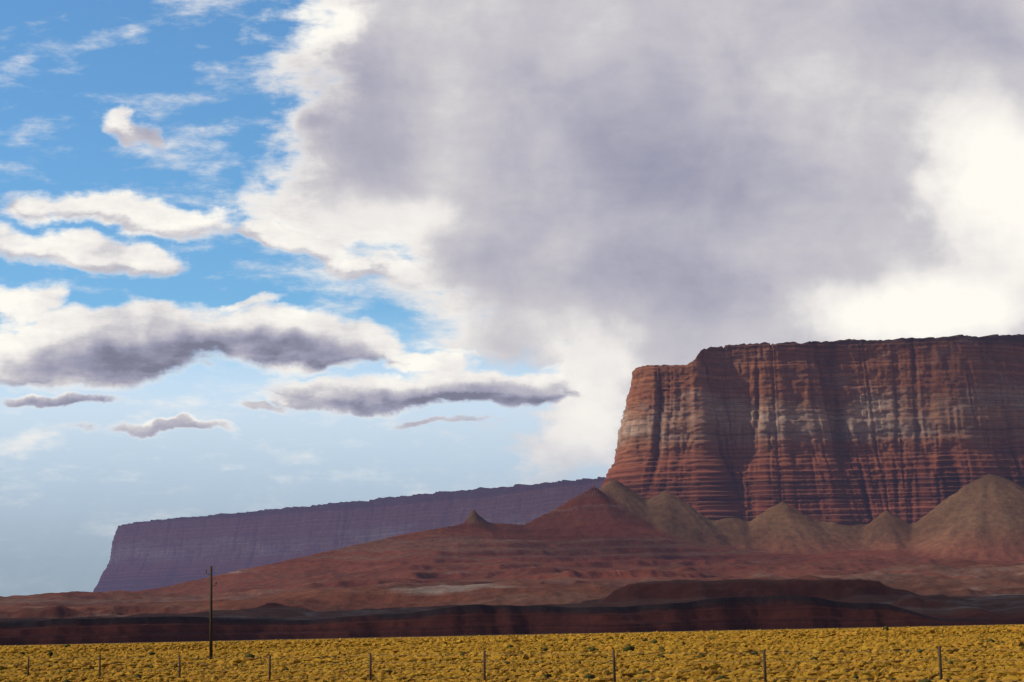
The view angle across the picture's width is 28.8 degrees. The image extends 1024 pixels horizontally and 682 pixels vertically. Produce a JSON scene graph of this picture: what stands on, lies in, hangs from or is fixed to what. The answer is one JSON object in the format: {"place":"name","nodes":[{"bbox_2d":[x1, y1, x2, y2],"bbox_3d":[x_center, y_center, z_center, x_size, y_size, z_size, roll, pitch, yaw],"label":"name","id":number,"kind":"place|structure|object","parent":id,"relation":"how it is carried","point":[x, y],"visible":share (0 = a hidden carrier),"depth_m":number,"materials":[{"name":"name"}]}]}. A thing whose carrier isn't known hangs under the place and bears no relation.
{"place":"outdoors","nodes":[
{"label":"outdoors","id":0,"kind":"place"},
{"bbox_2d":[93,477,605,591],"bbox_3d":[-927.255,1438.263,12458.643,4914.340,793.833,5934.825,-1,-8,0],"label":"cliff","id":1,"kind":"structure","parent":0,"point":[154,554],"depth_m":11985.85,"materials":[{"name":"purple stone"}]},
{"bbox_2d":[0,474,1023,644],"bbox_3d":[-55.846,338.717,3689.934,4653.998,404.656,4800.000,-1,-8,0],"label":"hills","id":2,"kind":"structure","parent":0,"point":[613,556],"depth_m":3333.13,"materials":[{"name":"brown soil"}]},
{"bbox_2d":[0,624,1023,679],"bbox_3d":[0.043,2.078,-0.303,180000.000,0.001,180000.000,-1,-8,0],"label":"ground","id":3,"kind":"structure","parent":0,"point":[506,635],"depth_m":1221.62,"materials":[{"name":"brown soil"}]},
{"bbox_2d":[209,566,212,658],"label":"utility pole","id":4,"kind":"object","parent":3,"relation":"on","point":[211,634],"visible":0.83,"depth_m":165.76,"materials":[{"name":"brown wood"}]},
{"bbox_2d":[27,646,942,681],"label":"fence posts","id":5,"kind":"object","parent":3,"relation":"on","point":[614,668],"visible":1,"depth_m":81.39,"materials":[{"name":"brown wood"}]},
{"bbox_2d":[19,649,1023,680],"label":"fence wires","id":6,"kind":"object","parent":5,"relation":"attached to","point":[554,678],"visible":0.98,"depth_m":76.62,"materials":[{"name":"grey metal"}]},
{"bbox_2d":[0,648,1023,681],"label":"shrubs","id":7,"kind":"object","parent":3,"relation":"on","point":[999,665],"visible":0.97,"depth_m":98.79,"materials":[{"name":"yellow plant"}]},
{"bbox_2d":[0,632,1023,671],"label":"shrubs","id":8,"kind":"object","parent":3,"relation":"on","point":[713,647],"visible":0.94,"depth_m":182.28,"materials":[{"name":"yellow plant"}]},
{"bbox_2d":[0,625,1023,653],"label":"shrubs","id":9,"kind":"object","parent":3,"relation":"on","point":[565,637],"visible":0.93,"depth_m":424.27,"materials":[{"name":"plant"}]},
{"bbox_2d":[0,0,1023,596],"label":"sky","id":10,"kind":"structure","parent":0,"point":[256,255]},
{"bbox_2d":[601,334,1023,525],"bbox_3d":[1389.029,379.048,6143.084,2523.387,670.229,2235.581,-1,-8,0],"label":"mesa","id":11,"kind":"structure","parent":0,"point":[850,432],"depth_m":5240.00,"materials":[{"name":"brown stone"}]}
]}

